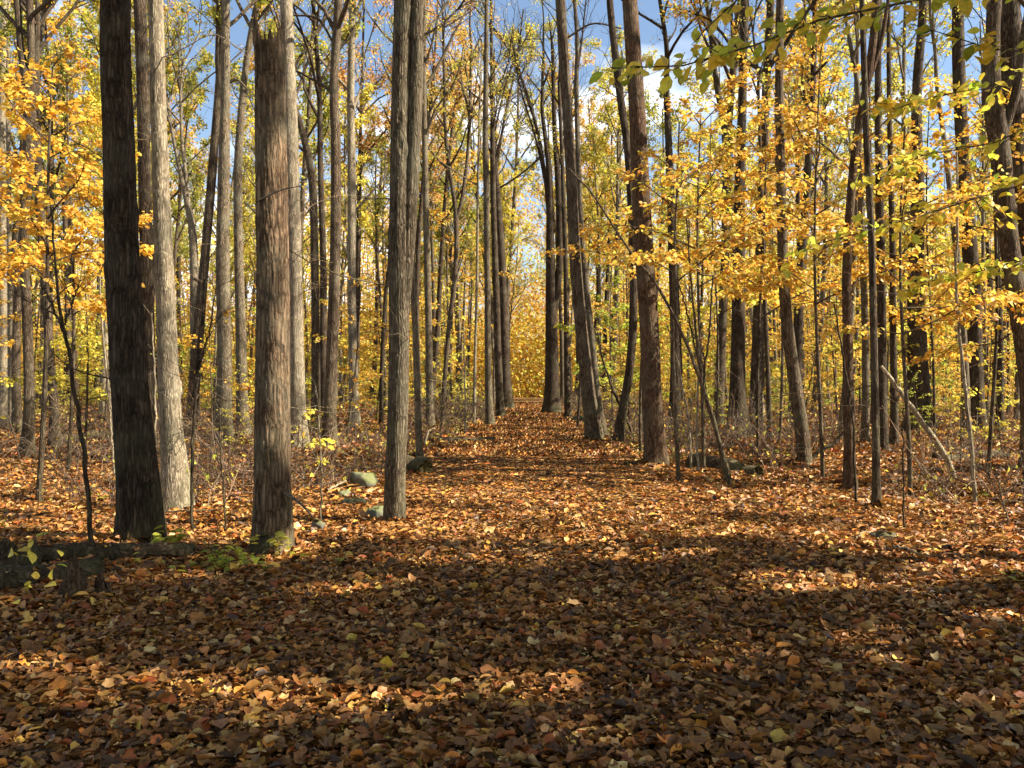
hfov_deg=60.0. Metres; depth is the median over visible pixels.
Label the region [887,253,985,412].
young tree
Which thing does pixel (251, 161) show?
woodland tree
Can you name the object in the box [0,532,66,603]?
sapling
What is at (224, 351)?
tree
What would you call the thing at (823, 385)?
young tree
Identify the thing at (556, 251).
young tree
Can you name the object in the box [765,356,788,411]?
young tree
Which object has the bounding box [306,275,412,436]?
young tree
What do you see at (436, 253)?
woodland tree
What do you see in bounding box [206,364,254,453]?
young tree
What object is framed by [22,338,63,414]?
young tree
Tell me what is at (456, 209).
tree
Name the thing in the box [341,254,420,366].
young tree
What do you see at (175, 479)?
oak tree
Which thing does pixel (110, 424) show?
sapling
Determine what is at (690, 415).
young tree
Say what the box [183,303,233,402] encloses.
young tree
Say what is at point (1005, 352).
young tree
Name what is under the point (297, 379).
tree
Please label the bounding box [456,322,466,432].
sapling
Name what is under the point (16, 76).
woodland tree
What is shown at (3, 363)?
tree
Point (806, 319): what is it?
woodland tree
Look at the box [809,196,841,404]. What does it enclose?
woodland tree
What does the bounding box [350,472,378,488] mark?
boulder
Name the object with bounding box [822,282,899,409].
young tree
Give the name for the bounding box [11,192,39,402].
woodland tree
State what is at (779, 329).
young tree
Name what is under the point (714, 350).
young tree
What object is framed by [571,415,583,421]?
boulder
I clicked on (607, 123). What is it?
woodland tree
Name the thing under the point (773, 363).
young tree
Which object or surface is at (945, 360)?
young tree
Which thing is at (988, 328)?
young tree
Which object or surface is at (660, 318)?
young tree
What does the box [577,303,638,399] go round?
young tree
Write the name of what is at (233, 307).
young tree
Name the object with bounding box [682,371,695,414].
young tree
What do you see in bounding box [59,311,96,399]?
young tree
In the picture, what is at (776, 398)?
young tree
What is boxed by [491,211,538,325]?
woodland tree
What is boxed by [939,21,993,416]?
woodland tree
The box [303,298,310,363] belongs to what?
young tree
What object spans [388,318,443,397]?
young tree
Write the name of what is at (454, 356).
young tree
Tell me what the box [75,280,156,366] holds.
young tree
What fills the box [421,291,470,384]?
young tree
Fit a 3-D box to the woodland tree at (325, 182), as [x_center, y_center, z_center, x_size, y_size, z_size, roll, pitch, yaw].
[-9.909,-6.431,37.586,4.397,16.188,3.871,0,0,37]
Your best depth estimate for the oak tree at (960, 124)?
26.81 m
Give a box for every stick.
[165,509,213,512]
[326,479,349,490]
[424,427,434,444]
[855,531,872,538]
[892,544,920,554]
[920,467,942,470]
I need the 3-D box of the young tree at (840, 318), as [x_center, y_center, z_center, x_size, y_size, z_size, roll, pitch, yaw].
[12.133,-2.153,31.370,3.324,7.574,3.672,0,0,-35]
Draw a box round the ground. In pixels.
[0,387,1023,767]
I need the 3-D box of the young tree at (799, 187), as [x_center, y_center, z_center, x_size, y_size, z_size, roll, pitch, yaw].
[6.273,-3.191,21.322,3.273,9.322,4.547,0,0,-27]
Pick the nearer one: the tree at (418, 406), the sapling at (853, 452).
the sapling at (853, 452)
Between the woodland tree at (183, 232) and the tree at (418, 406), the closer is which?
the tree at (418, 406)
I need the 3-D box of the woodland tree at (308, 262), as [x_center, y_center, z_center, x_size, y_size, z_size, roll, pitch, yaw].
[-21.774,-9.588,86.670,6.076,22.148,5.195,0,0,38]
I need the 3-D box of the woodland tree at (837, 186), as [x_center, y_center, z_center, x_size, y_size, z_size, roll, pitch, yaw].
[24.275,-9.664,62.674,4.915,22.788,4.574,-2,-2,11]
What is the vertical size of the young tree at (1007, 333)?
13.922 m
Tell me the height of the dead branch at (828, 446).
1.172 m
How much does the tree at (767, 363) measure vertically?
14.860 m
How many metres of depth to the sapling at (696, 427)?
14.75 m
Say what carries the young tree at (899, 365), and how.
on the ground
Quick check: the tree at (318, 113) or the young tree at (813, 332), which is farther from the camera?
the young tree at (813, 332)
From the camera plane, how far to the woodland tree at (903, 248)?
77.45 m
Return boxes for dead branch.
[588,331,634,436]
[812,412,856,459]
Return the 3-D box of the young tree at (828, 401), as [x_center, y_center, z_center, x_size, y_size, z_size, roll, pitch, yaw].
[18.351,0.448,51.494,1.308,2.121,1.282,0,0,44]
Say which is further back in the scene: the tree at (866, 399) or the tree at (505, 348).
the tree at (505, 348)
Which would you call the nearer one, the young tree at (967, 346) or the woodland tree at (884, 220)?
the young tree at (967, 346)
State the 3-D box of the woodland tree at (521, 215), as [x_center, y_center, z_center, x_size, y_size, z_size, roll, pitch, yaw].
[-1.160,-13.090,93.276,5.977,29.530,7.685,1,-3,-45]
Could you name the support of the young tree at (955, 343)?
on the ground
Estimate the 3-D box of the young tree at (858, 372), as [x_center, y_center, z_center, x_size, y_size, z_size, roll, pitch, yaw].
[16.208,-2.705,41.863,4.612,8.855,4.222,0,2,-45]
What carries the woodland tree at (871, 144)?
on the ground
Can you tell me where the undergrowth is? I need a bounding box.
[0,327,1023,508]
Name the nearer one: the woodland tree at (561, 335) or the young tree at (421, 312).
the young tree at (421, 312)
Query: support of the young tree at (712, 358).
on the ground
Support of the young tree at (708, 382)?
on the ground
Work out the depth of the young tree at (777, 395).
38.00 m
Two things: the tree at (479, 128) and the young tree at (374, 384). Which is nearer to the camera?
the tree at (479, 128)
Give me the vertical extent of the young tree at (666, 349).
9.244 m
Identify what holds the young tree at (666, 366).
on the ground
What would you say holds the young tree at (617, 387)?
on the ground
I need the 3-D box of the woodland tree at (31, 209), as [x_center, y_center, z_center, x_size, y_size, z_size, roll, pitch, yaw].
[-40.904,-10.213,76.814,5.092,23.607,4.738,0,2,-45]
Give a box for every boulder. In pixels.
[311,518,325,531]
[338,489,350,495]
[341,497,366,506]
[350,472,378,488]
[365,506,382,517]
[406,454,432,473]
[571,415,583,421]
[866,530,896,539]
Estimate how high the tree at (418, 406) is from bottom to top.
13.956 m
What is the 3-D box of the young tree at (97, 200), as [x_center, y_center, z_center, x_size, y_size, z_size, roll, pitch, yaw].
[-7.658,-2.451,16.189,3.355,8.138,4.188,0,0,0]
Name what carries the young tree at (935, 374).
on the ground
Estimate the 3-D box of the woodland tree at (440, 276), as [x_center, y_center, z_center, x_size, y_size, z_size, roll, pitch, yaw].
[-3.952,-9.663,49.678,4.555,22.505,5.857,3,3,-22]
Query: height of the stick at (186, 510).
0.073 m
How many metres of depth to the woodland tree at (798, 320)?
29.16 m
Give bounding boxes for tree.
[0,0,81,429]
[0,0,99,434]
[0,0,99,446]
[0,0,100,455]
[0,20,153,469]
[0,32,153,501]
[0,45,89,289]
[0,200,32,378]
[0,241,157,444]
[0,298,12,307]
[6,0,71,422]
[10,0,101,416]
[10,2,61,203]
[10,8,87,316]
[10,29,96,408]
[11,130,61,260]
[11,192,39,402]
[14,113,88,329]
[15,0,97,406]
[16,0,191,542]
[21,263,85,389]
[21,268,89,387]
[21,272,69,409]
[21,295,63,397]
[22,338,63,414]
[29,158,79,279]
[30,173,76,402]
[33,90,102,404]
[35,267,155,421]
[35,360,65,412]
[40,362,78,406]
[53,5,136,179]
[54,0,183,418]
[58,305,100,399]
[59,283,155,398]
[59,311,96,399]
[59,352,93,405]
[62,63,152,229]
[67,365,98,406]
[73,0,183,112]
[74,54,137,387]
[75,107,103,401]
[75,124,103,400]
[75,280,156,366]
[77,323,100,399]
[78,112,152,413]
[78,302,103,396]
[91,0,199,454]
[131,0,215,305]
[131,0,216,404]
[131,0,274,419]
[134,0,253,510]
[136,34,214,276]
[136,165,188,252]
[137,62,216,400]
[137,166,201,256]
[155,259,212,396]
[155,266,211,404]
[156,311,254,461]
[170,146,233,272]
[170,197,196,278]
[172,65,255,398]
[173,0,254,446]
[173,212,200,277]
[177,250,255,420]
[177,303,234,402]
[179,0,278,440]
[179,373,198,422]
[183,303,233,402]
[189,0,303,434]
[195,0,302,198]
[198,0,458,522]
[200,258,255,389]
[200,285,254,404]
[200,295,254,404]
[201,221,246,306]
[203,285,249,384]
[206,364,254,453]
[209,199,251,299]
[215,174,254,330]
[222,0,373,447]
[230,0,328,228]
[230,0,365,255]
[230,95,342,216]
[230,101,255,255]
[230,184,255,399]
[231,297,255,407]
[233,150,255,345]
[233,261,255,385]
[237,0,330,145]
[243,204,255,298]
[244,0,391,429]
[245,0,384,422]
[245,94,329,243]
[248,0,385,447]
[267,0,362,435]
[291,409,336,484]
[299,103,346,259]
[302,196,327,398]
[302,225,329,310]
[302,245,319,271]
[303,292,346,390]
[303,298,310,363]
[303,319,310,391]
[304,307,348,397]
[304,337,342,424]
[305,388,321,429]
[306,83,381,377]
[306,255,379,400]
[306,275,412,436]
[312,0,429,376]
[318,173,371,410]
[326,166,371,401]
[335,0,496,457]
[337,272,380,385]
[337,305,371,406]
[337,368,366,402]
[338,296,368,399]
[341,127,390,406]
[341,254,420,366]
[343,208,436,383]
[345,299,388,419]
[356,90,390,401]
[356,127,389,368]
[357,11,431,424]
[360,237,424,381]
[360,313,379,396]
[360,316,379,396]
[361,0,491,425]
[362,351,387,415]
[368,0,482,414]
[369,370,387,419]
[371,231,446,402]
[372,155,434,404]
[383,0,545,419]
[385,58,467,345]
[386,150,513,406]
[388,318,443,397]
[409,264,455,400]
[409,283,455,384]
[409,285,484,415]
[409,302,467,404]
[409,366,422,407]
[415,202,438,315]
[417,96,482,400]
[419,6,483,403]
[419,88,481,404]
[421,205,461,398]
[421,223,462,361]
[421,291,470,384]
[428,137,481,399]
[429,39,511,422]
[430,179,483,401]
[433,362,463,406]
[438,40,513,330]
[442,0,542,416]
[448,195,491,394]
[450,366,482,409]
[450,374,469,413]
[456,0,564,407]
[460,0,535,424]
[467,0,612,412]
[468,166,514,289]
[469,149,515,362]
[470,195,506,297]
[473,120,539,255]
[479,157,536,398]
[480,16,557,312]
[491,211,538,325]
[492,214,534,347]
[515,81,567,399]
[525,181,571,298]
[527,0,581,416]
[530,210,590,291]
[532,33,624,396]
[537,0,635,439]
[539,234,592,311]
[540,205,642,456]
[543,125,588,299]
[544,0,626,436]
[553,184,600,400]
[554,263,660,418]
[566,85,627,388]
[568,212,595,306]
[568,212,669,395]
[568,218,669,414]
[574,129,609,395]
[574,281,639,391]
[576,0,664,441]
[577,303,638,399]
[578,59,822,467]
[579,25,652,402]
[580,122,623,371]
[583,87,628,397]
[584,0,724,464]
[585,48,661,400]
[585,158,625,341]
[589,0,1023,94]
[589,235,624,394]
[591,155,628,329]
[599,96,785,481]
[602,355,634,406]
[605,367,632,411]
[606,271,691,399]
[607,291,661,397]
[608,333,633,396]
[612,299,692,396]
[619,84,708,301]
[621,0,728,429]
[635,309,686,384]
[637,198,716,410]
[650,118,699,282]
[652,96,819,426]
[659,0,818,433]
[659,326,668,388]
[660,176,710,403]
[660,286,697,385]
[660,337,686,391]
[661,357,669,410]
[665,376,700,439]
[667,204,711,398]
[667,307,713,401]
[668,318,730,412]
[672,35,764,416]
[680,0,763,424]
[680,139,721,395]
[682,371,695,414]
[688,183,780,392]
[692,316,730,387]
[694,370,728,426]
[696,0,775,438]
[696,127,736,410]
[696,368,714,409]
[700,253,731,319]
[701,49,844,440]
[704,51,891,456]
[704,191,812,397]
[705,318,749,399]
[706,313,750,392]
[708,268,812,405]
[712,268,784,390]
[713,0,810,438]
[720,151,776,378]
[724,0,969,477]
[729,332,750,381]
[730,0,878,464]
[742,0,909,492]
[744,0,1001,510]
[745,112,793,400]
[747,0,920,437]
[751,1,838,403]
[751,164,794,402]
[754,0,851,421]
[755,137,795,398]
[756,90,847,243]
[763,369,788,418]
[764,307,839,410]
[764,362,779,408]
[764,376,790,426]
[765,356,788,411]
[767,204,870,418]
[772,0,871,428]
[773,357,787,401]
[773,372,802,409]
[777,268,837,381]
[777,304,813,382]
[780,64,1023,304]
[783,311,840,402]
[784,0,859,412]
[792,273,824,400]
[793,164,844,301]
[798,0,927,442]
[800,162,848,400]
[801,0,948,450]
[803,216,901,421]
[804,333,832,397]
[804,375,822,412]
[805,339,832,400]
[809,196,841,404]
[811,55,907,384]
[815,239,903,415]
[817,83,888,403]
[817,91,1023,496]
[819,248,854,395]
[821,376,838,406]
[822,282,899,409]
[823,121,975,419]
[823,322,861,398]
[831,40,935,422]
[832,0,951,235]
[839,8,965,444]
[839,219,941,409]
[841,77,999,435]
[842,61,903,292]
[858,284,903,389]
[861,243,902,379]
[864,157,906,287]
[865,149,903,262]
[867,123,930,245]
[869,246,960,393]
[885,125,949,365]
[886,0,941,430]
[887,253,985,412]
[888,202,929,387]
[888,225,990,392]
[888,239,906,400]
[889,332,941,396]
[896,169,949,267]
[898,365,942,435]
[903,0,1008,433]
[903,82,1023,477]
[925,0,1023,484]
[925,166,993,263]
[927,0,1011,430]
[927,319,960,401]
[928,217,1016,415]
[928,303,989,391]
[931,346,959,406]
[931,374,977,440]
[932,244,993,410]
[932,387,1001,471]
[934,190,1014,412]
[935,316,959,400]
[935,331,955,395]
[935,372,959,426]
[936,220,985,285]
[936,339,1014,396]
[938,309,1018,421]
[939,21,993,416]
[941,64,995,403]
[949,0,1021,430]
[949,115,1019,419]
[950,18,1003,288]
[956,347,1019,450]
[957,277,1014,408]
[959,148,1000,338]
[966,0,1023,468]
[975,206,1001,333]
[977,145,1006,402]
[991,320,1014,385]
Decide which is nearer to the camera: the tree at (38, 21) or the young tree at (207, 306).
the tree at (38, 21)
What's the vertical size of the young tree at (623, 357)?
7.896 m
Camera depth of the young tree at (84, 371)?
85.62 m
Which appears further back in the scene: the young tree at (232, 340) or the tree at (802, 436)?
the young tree at (232, 340)
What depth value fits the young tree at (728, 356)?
90.37 m
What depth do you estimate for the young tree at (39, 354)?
41.09 m
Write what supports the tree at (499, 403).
on the ground
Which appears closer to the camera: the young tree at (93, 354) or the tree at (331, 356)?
the tree at (331, 356)
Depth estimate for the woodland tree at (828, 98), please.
32.95 m
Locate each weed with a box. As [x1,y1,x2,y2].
[128,544,345,571]
[151,525,190,542]
[230,527,295,555]
[669,444,699,461]
[997,570,1023,580]
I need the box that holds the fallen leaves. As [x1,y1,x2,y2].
[0,400,1023,767]
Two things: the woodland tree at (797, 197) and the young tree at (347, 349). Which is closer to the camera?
the woodland tree at (797, 197)
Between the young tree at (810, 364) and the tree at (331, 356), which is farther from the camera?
the young tree at (810, 364)
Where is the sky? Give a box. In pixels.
[10,0,1023,384]
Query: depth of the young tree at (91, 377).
65.16 m
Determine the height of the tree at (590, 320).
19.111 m
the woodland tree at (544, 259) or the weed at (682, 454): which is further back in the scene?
the woodland tree at (544, 259)
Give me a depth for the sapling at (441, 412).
24.59 m
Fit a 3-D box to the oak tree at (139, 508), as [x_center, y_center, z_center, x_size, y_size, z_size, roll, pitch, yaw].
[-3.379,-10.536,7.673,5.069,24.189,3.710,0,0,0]
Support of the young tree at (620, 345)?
on the ground
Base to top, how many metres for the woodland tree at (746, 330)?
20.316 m
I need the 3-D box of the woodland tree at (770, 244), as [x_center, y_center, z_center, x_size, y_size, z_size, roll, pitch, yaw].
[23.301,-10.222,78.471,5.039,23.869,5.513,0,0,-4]
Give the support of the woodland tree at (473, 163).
on the ground
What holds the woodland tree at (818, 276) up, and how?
on the ground
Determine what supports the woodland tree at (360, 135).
on the ground
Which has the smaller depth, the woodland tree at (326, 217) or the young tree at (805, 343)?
the woodland tree at (326, 217)
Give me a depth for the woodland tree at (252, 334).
78.01 m
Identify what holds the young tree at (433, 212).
on the ground
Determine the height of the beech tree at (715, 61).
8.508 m
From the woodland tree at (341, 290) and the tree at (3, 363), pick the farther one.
the woodland tree at (341, 290)
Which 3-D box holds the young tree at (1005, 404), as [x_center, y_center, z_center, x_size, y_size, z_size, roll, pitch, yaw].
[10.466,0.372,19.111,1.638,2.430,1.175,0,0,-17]
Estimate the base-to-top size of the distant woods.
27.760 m
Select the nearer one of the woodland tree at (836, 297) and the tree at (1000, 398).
the tree at (1000, 398)
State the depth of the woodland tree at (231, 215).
82.79 m
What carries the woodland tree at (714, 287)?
on the ground
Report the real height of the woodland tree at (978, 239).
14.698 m
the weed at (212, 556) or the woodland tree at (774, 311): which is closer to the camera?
the weed at (212, 556)
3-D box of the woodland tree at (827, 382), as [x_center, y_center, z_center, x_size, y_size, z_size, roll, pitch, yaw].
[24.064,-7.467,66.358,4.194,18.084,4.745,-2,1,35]
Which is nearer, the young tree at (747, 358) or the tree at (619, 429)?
the tree at (619, 429)
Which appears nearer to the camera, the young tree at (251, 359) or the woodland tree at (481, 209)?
the young tree at (251, 359)
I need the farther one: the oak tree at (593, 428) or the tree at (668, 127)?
the tree at (668, 127)
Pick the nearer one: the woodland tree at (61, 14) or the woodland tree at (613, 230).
the woodland tree at (61, 14)
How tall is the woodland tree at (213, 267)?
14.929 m
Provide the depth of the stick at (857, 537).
8.46 m
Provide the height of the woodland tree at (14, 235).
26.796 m
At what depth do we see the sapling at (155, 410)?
14.75 m
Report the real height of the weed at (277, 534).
0.315 m
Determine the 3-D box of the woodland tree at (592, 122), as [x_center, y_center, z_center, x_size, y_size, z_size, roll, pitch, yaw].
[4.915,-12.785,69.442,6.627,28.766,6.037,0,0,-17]
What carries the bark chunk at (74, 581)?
on the ground
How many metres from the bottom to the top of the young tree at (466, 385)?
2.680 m
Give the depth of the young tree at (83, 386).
58.73 m
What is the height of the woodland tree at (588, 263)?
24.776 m
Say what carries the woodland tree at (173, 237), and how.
on the ground
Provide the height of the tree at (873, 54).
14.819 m
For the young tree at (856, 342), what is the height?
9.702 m
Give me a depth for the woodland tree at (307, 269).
85.56 m
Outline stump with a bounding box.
[0,537,41,564]
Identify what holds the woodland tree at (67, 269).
on the ground
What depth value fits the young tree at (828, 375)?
41.60 m
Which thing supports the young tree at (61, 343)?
on the ground
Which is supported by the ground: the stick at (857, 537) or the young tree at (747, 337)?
the young tree at (747, 337)
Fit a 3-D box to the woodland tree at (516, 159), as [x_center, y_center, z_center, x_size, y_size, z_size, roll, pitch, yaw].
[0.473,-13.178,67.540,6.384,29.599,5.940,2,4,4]
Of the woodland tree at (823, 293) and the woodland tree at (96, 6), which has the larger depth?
the woodland tree at (823, 293)
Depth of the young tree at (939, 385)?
23.46 m
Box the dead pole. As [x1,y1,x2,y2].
[880,360,956,477]
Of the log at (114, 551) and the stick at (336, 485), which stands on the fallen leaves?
the stick at (336, 485)
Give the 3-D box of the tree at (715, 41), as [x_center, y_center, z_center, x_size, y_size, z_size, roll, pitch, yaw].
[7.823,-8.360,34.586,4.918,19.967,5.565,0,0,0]
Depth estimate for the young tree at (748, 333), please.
55.97 m
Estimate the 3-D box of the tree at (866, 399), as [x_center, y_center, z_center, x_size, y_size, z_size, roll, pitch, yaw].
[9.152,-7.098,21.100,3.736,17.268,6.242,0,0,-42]
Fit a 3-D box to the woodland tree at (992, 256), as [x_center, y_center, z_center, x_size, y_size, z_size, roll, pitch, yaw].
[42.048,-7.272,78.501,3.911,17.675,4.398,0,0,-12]
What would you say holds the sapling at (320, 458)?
on the ground
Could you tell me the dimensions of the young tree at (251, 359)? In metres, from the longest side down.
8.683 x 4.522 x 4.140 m
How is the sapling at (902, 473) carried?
on the ground
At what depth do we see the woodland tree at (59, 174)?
49.15 m
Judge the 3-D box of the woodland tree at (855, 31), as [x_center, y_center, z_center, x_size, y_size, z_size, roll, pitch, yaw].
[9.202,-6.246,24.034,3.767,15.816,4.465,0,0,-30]
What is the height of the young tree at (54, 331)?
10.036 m
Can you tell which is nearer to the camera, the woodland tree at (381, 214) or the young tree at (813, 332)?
the young tree at (813, 332)
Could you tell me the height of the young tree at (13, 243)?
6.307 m
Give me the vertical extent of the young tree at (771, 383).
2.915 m
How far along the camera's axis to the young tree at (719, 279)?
15.42 m
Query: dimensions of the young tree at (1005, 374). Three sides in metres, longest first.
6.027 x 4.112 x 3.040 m
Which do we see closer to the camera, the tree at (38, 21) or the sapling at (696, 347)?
the sapling at (696, 347)
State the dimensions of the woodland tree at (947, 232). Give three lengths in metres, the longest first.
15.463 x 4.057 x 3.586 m
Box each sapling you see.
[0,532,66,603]
[1,191,105,543]
[95,227,112,431]
[95,344,114,476]
[145,307,156,450]
[148,212,246,533]
[189,362,241,530]
[291,374,358,518]
[433,387,450,435]
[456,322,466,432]
[569,168,732,484]
[576,374,580,426]
[653,322,695,467]
[677,218,726,481]
[677,323,709,470]
[814,285,864,502]
[872,374,975,527]
[942,152,988,501]
[950,447,1020,525]
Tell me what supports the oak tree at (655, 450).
on the ground
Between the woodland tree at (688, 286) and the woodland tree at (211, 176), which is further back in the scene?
the woodland tree at (688, 286)
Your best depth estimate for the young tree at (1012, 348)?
83.35 m
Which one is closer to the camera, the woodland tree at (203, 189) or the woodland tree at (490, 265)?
the woodland tree at (203, 189)
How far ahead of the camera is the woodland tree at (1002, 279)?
59.70 m
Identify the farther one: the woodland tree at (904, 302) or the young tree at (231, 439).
the woodland tree at (904, 302)
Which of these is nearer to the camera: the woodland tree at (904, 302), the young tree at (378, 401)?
the young tree at (378, 401)
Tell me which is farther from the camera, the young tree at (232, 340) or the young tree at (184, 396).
the young tree at (232, 340)
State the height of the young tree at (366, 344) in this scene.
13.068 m
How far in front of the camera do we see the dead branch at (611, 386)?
22.98 m
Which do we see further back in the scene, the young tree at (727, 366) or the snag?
the young tree at (727, 366)
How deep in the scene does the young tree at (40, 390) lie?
35.49 m
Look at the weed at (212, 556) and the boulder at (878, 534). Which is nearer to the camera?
the weed at (212, 556)
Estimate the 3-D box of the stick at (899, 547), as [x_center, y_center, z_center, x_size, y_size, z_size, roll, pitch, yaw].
[3.461,1.447,7.754,0.042,0.054,0.327,0,0,-23]
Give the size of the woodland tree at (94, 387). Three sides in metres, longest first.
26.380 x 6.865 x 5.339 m
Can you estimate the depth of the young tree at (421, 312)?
64.63 m
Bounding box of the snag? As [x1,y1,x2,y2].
[248,6,312,560]
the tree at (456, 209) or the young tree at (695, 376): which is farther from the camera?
the young tree at (695, 376)
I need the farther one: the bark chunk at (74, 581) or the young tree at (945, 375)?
the young tree at (945, 375)
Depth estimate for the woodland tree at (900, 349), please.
80.62 m
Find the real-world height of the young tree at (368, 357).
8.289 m
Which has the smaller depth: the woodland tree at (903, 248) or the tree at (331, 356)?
the tree at (331, 356)
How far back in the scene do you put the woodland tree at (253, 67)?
58.59 m
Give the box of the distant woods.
[11,160,1014,397]
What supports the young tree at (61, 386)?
on the ground
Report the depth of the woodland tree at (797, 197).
49.86 m
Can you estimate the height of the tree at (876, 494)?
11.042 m
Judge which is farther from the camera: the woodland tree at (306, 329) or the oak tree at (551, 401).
the woodland tree at (306, 329)
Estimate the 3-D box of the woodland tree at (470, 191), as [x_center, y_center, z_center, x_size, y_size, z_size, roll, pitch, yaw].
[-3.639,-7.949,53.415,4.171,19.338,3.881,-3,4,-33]
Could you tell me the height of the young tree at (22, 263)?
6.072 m
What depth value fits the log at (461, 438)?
22.66 m
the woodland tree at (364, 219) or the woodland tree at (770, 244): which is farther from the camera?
the woodland tree at (770, 244)
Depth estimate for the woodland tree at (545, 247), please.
85.18 m
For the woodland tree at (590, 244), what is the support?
on the ground
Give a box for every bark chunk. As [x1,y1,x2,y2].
[57,552,87,600]
[92,572,114,598]
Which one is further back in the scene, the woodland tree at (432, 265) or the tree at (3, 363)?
the woodland tree at (432, 265)
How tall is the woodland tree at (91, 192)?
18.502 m
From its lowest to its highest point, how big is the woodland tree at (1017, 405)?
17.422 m
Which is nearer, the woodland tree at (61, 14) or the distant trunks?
the woodland tree at (61, 14)
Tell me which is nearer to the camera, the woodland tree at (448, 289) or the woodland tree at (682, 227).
the woodland tree at (682, 227)
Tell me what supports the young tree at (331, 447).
on the ground
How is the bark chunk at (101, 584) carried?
on the ground
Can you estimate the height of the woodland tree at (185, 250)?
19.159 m
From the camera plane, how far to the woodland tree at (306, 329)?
89.56 m
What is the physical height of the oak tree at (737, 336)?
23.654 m
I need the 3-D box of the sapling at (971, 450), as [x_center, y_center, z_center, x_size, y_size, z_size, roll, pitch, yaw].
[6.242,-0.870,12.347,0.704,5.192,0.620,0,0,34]
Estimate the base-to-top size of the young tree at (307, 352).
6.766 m
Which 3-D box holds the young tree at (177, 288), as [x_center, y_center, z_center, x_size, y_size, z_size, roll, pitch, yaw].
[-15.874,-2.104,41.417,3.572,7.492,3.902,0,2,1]
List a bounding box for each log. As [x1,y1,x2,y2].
[0,556,104,589]
[38,542,197,562]
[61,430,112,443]
[437,436,494,441]
[623,461,639,465]
[685,452,764,475]
[930,450,1018,459]
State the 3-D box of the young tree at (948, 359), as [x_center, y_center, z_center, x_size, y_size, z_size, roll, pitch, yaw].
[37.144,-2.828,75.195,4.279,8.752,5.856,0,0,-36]
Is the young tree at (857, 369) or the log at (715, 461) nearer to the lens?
the log at (715, 461)
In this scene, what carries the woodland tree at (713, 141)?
on the ground
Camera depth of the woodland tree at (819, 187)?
63.35 m
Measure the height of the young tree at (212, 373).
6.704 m
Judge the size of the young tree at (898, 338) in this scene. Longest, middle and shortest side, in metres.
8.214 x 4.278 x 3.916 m
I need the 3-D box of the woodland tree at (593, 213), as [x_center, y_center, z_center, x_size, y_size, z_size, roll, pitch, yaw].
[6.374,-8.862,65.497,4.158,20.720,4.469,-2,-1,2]
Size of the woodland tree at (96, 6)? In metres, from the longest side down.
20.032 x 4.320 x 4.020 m
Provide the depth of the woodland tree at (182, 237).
91.02 m
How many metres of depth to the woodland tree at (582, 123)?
78.89 m
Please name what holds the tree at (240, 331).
on the ground
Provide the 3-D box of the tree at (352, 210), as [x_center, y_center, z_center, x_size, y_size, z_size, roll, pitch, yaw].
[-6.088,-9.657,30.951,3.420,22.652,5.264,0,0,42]
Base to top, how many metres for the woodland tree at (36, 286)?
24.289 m
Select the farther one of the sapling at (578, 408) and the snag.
the sapling at (578, 408)
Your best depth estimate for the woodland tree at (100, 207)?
40.49 m
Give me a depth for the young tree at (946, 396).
29.75 m
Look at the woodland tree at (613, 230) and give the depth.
74.75 m
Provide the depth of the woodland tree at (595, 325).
88.29 m
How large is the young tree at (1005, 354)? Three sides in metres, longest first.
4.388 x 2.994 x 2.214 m
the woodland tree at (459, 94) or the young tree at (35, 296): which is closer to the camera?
the woodland tree at (459, 94)
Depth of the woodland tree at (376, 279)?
75.22 m
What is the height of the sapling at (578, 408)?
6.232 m
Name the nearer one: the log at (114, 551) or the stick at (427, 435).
the log at (114, 551)
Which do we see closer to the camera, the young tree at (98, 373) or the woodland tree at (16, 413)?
the woodland tree at (16, 413)
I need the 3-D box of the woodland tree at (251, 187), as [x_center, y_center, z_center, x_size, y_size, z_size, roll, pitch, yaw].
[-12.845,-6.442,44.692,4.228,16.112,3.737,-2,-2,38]
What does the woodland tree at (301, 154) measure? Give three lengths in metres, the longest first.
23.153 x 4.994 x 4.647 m
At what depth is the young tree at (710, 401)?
30.74 m
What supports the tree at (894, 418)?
on the ground
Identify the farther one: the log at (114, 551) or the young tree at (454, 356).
the young tree at (454, 356)
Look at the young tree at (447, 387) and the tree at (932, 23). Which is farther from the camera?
the young tree at (447, 387)
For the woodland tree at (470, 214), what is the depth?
60.20 m
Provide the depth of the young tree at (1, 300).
30.04 m
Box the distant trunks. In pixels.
[21,172,1012,397]
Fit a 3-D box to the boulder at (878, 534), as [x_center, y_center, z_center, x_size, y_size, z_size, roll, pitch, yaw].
[3.543,1.482,8.511,0.276,0.171,0.220,0,0,42]
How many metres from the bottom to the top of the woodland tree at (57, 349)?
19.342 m
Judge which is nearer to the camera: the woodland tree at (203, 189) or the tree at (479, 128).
the tree at (479, 128)
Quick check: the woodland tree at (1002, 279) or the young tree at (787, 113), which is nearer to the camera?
the young tree at (787, 113)
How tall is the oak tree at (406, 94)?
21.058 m
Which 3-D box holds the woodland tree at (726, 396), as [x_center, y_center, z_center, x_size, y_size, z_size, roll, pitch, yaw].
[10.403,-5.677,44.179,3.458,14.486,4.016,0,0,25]
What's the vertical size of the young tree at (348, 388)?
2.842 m
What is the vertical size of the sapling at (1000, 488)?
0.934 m
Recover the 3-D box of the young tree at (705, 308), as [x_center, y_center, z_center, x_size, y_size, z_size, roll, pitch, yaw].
[6.494,-3.490,25.922,5.026,10.154,4.130,0,0,43]
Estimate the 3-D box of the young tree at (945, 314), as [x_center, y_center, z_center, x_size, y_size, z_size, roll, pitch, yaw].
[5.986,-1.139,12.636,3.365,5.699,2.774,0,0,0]

